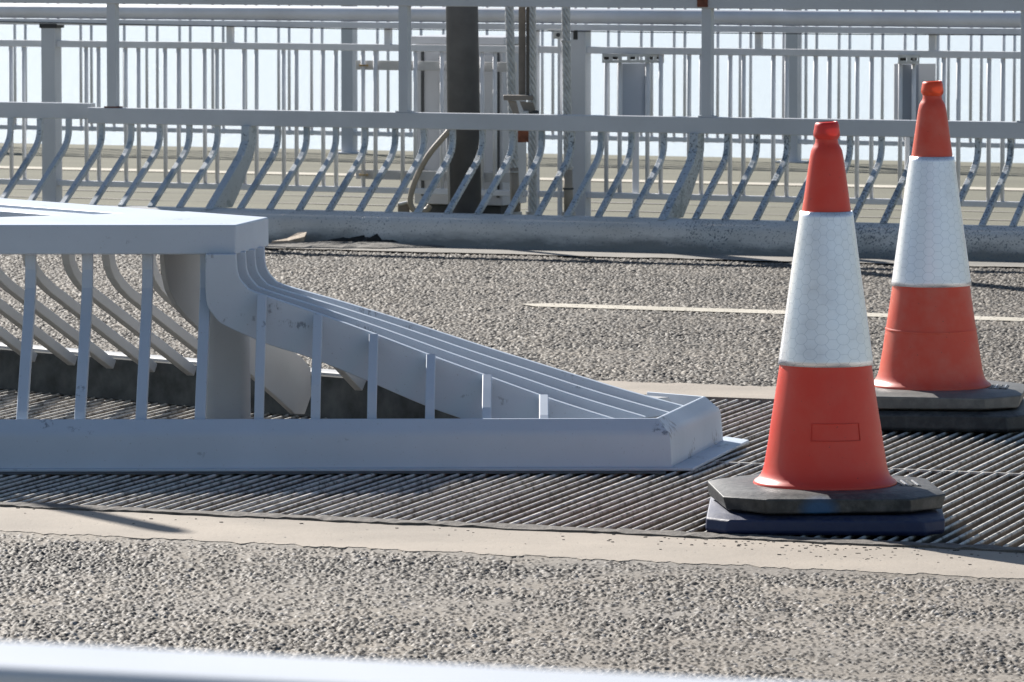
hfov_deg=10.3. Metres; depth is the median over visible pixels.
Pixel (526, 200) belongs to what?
footway seam
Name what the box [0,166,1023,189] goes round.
footway line
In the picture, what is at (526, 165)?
footway seam
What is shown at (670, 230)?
parapet
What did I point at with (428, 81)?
equipment cabinet
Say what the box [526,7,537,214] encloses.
hanger cable
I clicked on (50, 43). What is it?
footway fence
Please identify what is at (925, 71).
sign panel
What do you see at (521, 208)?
footway seam
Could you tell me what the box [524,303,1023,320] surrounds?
lane line
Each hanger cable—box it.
[505,7,521,214]
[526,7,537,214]
[561,7,574,215]
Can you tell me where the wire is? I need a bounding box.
[0,21,1020,35]
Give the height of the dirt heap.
0.083 m
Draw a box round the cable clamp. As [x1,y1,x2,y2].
[547,29,577,39]
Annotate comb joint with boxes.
[0,389,1023,552]
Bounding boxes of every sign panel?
[602,54,663,216]
[894,55,935,166]
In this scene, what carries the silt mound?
on the gutter
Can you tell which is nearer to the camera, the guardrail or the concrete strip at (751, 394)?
the guardrail
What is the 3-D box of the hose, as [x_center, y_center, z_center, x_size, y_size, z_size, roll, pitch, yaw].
[-0.386,-0.789,26.571,0.205,0.404,0.027,0,5,0]
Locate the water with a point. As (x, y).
(761, 83)
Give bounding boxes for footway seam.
[6,154,1017,175]
[14,188,1005,211]
[17,196,1023,220]
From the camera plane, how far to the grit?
13.92 m
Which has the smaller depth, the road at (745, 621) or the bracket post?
the road at (745, 621)
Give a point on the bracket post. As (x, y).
(528, 108)
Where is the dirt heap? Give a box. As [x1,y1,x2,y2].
[321,234,397,241]
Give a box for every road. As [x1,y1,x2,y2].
[0,248,1023,386]
[0,531,1023,681]
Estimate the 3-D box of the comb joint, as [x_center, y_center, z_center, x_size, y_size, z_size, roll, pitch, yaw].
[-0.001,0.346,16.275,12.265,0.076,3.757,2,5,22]
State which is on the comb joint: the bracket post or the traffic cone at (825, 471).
the traffic cone at (825, 471)
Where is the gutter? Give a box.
[265,243,1023,266]
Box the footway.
[0,143,1023,225]
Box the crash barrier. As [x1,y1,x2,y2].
[0,198,748,474]
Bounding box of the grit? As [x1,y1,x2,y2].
[16,507,978,564]
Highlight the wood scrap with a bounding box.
[271,232,306,242]
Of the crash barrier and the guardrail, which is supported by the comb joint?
the crash barrier
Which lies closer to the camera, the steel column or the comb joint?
the comb joint
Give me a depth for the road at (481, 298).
22.17 m
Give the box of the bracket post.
[503,7,538,141]
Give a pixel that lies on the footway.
(74, 156)
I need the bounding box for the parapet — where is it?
[0,0,1023,261]
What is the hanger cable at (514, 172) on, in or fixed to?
on the footway
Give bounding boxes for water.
[0,3,1023,162]
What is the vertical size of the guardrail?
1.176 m
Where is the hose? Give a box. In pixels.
[407,129,448,211]
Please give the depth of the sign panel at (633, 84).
27.29 m
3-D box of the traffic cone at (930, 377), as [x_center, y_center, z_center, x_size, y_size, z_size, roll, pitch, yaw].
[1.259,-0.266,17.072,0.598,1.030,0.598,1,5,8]
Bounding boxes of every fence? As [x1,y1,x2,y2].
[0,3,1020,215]
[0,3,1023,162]
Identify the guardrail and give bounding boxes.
[0,641,792,681]
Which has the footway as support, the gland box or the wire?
the gland box
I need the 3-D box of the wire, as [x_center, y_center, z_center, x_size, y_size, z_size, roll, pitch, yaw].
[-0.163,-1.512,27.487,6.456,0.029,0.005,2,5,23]
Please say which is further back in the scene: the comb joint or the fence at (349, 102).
the fence at (349, 102)
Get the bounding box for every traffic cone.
[706,121,945,535]
[874,81,1023,432]
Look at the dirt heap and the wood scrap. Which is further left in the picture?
the wood scrap
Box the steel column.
[446,6,480,212]
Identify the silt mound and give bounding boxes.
[266,241,444,250]
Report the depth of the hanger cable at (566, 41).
26.93 m
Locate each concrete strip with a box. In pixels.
[0,507,1023,578]
[596,380,775,403]
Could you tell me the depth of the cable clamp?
27.15 m
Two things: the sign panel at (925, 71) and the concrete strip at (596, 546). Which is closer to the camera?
the concrete strip at (596, 546)
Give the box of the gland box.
[398,201,409,211]
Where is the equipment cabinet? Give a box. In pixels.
[356,35,525,213]
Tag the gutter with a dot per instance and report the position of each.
(681, 255)

